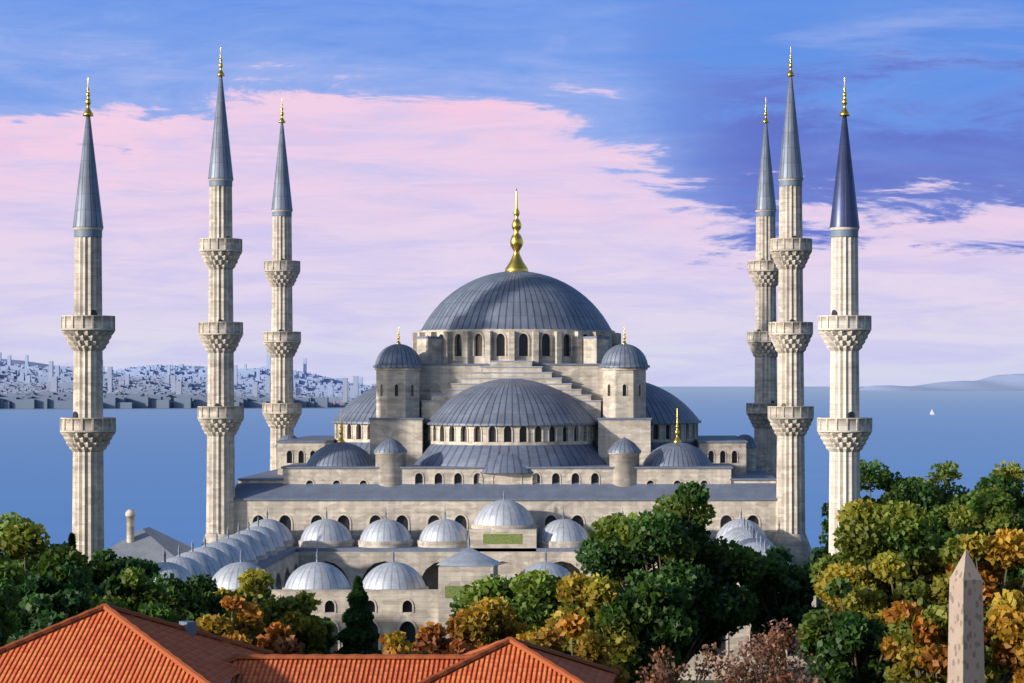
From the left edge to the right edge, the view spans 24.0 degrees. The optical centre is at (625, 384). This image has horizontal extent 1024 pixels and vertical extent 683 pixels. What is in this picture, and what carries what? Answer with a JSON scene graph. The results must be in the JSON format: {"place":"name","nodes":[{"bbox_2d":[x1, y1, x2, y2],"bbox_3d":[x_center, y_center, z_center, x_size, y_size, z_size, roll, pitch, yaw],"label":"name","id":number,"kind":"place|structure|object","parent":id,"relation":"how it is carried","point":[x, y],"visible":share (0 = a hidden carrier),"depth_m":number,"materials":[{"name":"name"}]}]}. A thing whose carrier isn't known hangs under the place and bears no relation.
{"place":"outdoors","nodes":[
{"label":"outdoors","id":0,"kind":"place"},
{"bbox_2d":[60,178,813,588],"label":"mosque stonework","id":1,"kind":"object","parent":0,"point":[776,348],"visible":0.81,"depth_m":290.98,"materials":[{"name":"stone"}]},
{"bbox_2d":[278,441,334,474],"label":"side gallery","id":2,"kind":"object","parent":1,"relation":"on","point":[295,448],"visible":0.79,"depth_m":308.00,"materials":[{"name":"stone"}]},
{"bbox_2d":[376,370,420,417],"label":"turret","id":3,"kind":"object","parent":1,"relation":"on","point":[403,404],"depth_m":304.16,"materials":[{"name":"stone"}]},
{"bbox_2d":[73,76,802,561],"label":"domes and spires","id":4,"kind":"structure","parent":1,"relation":"on","point":[515,300],"depth_m":304.09,"materials":[{"name":"grey metal"}]},
{"bbox_2d":[83,47,849,442],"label":"finials","id":5,"kind":"object","parent":4,"relation":"on","point":[515,263],"visible":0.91,"depth_m":319.65,"materials":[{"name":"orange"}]},
{"bbox_2d":[104,500,794,588],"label":"courtyard domes","id":6,"kind":"structure","parent":1,"relation":"on","point":[222,564],"depth_m":272.87,"materials":[{"name":"grey metal"}]},
{"bbox_2d":[73,236,854,655],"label":"window panes","id":7,"kind":"object","parent":1,"relation":"on","point":[403,520],"visible":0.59,"depth_m":295.40,"materials":[{"name":"grey glass"}]},
{"bbox_2d":[74,180,857,236],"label":"blue tile bands","id":8,"kind":"object","parent":1,"relation":"on","point":[98,233],"visible":0.99,"depth_m":290.62,"materials":[{"name":"blue"}]},
{"bbox_2d":[299,552,657,585],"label":"arcade","id":9,"kind":"object","parent":1,"relation":"on","point":[352,565],"visible":0.23,"depth_m":283.95,"materials":[{"name":"stone"}]},
{"bbox_2d":[179,336,777,635],"bbox_3d":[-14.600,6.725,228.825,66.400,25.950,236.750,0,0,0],"label":"lead roofs","id":10,"kind":"structure","parent":1,"relation":"on","point":[480,491],"depth_m":293.55,"materials":[{"name":"grey metal"}]},
{"bbox_2d":[445,534,521,597],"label":"green inscription panels","id":11,"kind":"object","parent":1,"relation":"on","point":[451,591],"visible":0.45,"depth_m":284.36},
{"bbox_2d":[421,361,601,400],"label":"stepped arch lead caps","id":12,"kind":"object","parent":1,"relation":"on","point":[511,378],"visible":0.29,"depth_m":305.85,"materials":[{"name":"grey metal"}]},
{"bbox_2d":[418,329,614,362],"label":"drum","id":13,"kind":"object","parent":1,"relation":"on","point":[542,359],"visible":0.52,"depth_m":308.77,"materials":[{"name":"stone"}]},
{"bbox_2d":[603,370,645,417],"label":"turret","id":14,"kind":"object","parent":1,"relation":"on","point":[617,404],"depth_m":304.13,"materials":[{"name":"stone"}]},
{"bbox_2d":[697,442,745,474],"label":"side gallery","id":15,"kind":"object","parent":1,"relation":"on","point":[739,467],"visible":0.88,"depth_m":308.00,"materials":[{"name":"stone"}]},
{"bbox_2d":[283,469,730,483],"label":"gallery wall","id":16,"kind":"structure","parent":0,"point":[370,476],"depth_m":295.00,"materials":[{"name":"beige stone"}]},
{"bbox_2d":[0,387,1023,559],"bbox_3d":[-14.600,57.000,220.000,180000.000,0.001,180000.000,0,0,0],"label":"sea water","id":17,"kind":"structure","parent":0,"point":[155,469],"depth_m":2158.84,"materials":[{"name":"blue liquid"}]},
{"bbox_2d":[1,359,48,367],"bbox_3d":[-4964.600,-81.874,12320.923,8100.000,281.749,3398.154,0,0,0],"label":"hills","id":18,"kind":"structure","parent":17,"relation":"on","point":[30,363],"depth_m":13266.12,"materials":[{"name":"grey"}]},
{"bbox_2d":[0,366,343,408],"bbox_3d":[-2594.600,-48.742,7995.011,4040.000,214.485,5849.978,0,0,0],"label":"distant buildings","id":19,"kind":"structure","parent":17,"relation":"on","point":[184,369],"depth_m":8281.13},
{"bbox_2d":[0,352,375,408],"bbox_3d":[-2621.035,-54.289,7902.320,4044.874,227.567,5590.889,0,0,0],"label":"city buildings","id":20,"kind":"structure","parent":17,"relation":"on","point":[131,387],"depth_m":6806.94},
{"bbox_2d":[0,0,1023,386],"label":"sky","id":21,"kind":"structure","parent":0,"point":[628,134],"materials":[{"name":"blue"}]},
{"bbox_2d":[678,597,1013,682],"bbox_3d":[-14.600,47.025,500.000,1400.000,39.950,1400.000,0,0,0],"label":"terrain","id":22,"kind":"structure","parent":0,"point":[818,601],"depth_m":219.41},
{"bbox_2d":[263,552,298,588],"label":"arcade","id":23,"kind":"object","parent":22,"relation":"on","point":[283,569],"visible":0.15,"depth_m":270.69,"materials":[{"name":"stone"}]},
{"bbox_2d":[438,560,497,638],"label":"gate portal","id":24,"kind":"object","parent":22,"relation":"on","point":[455,575],"visible":0.11,"depth_m":219.10,"materials":[{"name":"stone"}]},
{"bbox_2d":[235,500,777,588],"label":"prayer hall base","id":25,"kind":"object","parent":22,"relation":"on","point":[359,513],"visible":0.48,"depth_m":292.00,"materials":[{"name":"beige stone"}]},
{"bbox_2d":[335,424,369,442],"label":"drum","id":26,"kind":"object","parent":25,"relation":"on","point":[364,439],"visible":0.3,"depth_m":313.23,"materials":[{"name":"stone"}]},
{"bbox_2d":[428,425,594,444],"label":"dome drum","id":27,"kind":"object","parent":25,"relation":"on","point":[515,436],"visible":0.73,"depth_m":298.71,"materials":[{"name":"stone"}]},
{"bbox_2d":[335,441,696,472],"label":"exedra lead roofs","id":28,"kind":"structure","parent":25,"relation":"on","point":[506,458],"depth_m":297.11,"materials":[{"name":"grey metal"}]},
{"bbox_2d":[251,332,786,655],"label":"window surrounds","id":29,"kind":"object","parent":25,"relation":"attached to","point":[397,516],"visible":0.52,"depth_m":298.07,"materials":[{"name":"stone"}]},
{"bbox_2d":[651,423,697,442],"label":"arcade drum","id":30,"kind":"object","parent":25,"relation":"on","point":[662,439],"visible":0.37,"depth_m":313.37,"materials":[{"name":"stone"}]},
{"bbox_2d":[213,589,815,679],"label":"court wall","id":31,"kind":"structure","parent":22,"relation":"on","point":[389,616],"depth_m":220.00,"materials":[{"name":"stone"}]},
{"bbox_2d":[817,227,871,555],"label":"minaret","id":32,"kind":"object","parent":22,"relation":"on","point":[844,332],"visible":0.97,"depth_m":218.86,"materials":[{"name":"beige stone"}]},
{"bbox_2d":[829,116,859,227],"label":"minaret spire","id":33,"kind":"structure","parent":32,"relation":"on","point":[844,212],"depth_m":219.27,"materials":[{"name":"grey metal"}]},
{"bbox_2d":[947,550,984,682],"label":"obelisk","id":34,"kind":"object","parent":22,"relation":"on","point":[966,645],"visible":1,"depth_m":139.48,"materials":[{"name":"stone"}]},
{"bbox_2d":[859,374,1023,390],"bbox_3d":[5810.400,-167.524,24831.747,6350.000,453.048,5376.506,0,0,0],"label":"hills","id":35,"kind":"structure","parent":0,"point":[1012,382],"depth_m":24904.39,"materials":[{"name":"blue"}]},
{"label":"plaster walls","id":36,"kind":"object","parent":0,"visible":0},
{"bbox_2d":[0,609,266,682],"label":"red roof","id":37,"kind":"structure","parent":36,"relation":"on","point":[102,646],"depth_m":104.52,"materials":[{"name":"tile"}]},
{"bbox_2d":[0,603,618,682],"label":"roof ridge tiles","id":38,"kind":"object","parent":36,"relation":"on","point":[467,657],"visible":0.71,"depth_m":107.86,"materials":[{"name":"orange tile"}]},
{"bbox_2d":[230,659,462,682],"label":"tiled roof","id":39,"kind":"structure","parent":36,"relation":"on","point":[335,670],"depth_m":107.45,"materials":[{"name":"orange tile"}]},
{"bbox_2d":[429,643,615,682],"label":"red roof","id":40,"kind":"structure","parent":36,"relation":"on","point":[509,663],"depth_m":105.98,"materials":[{"name":"tile"}]}
]}

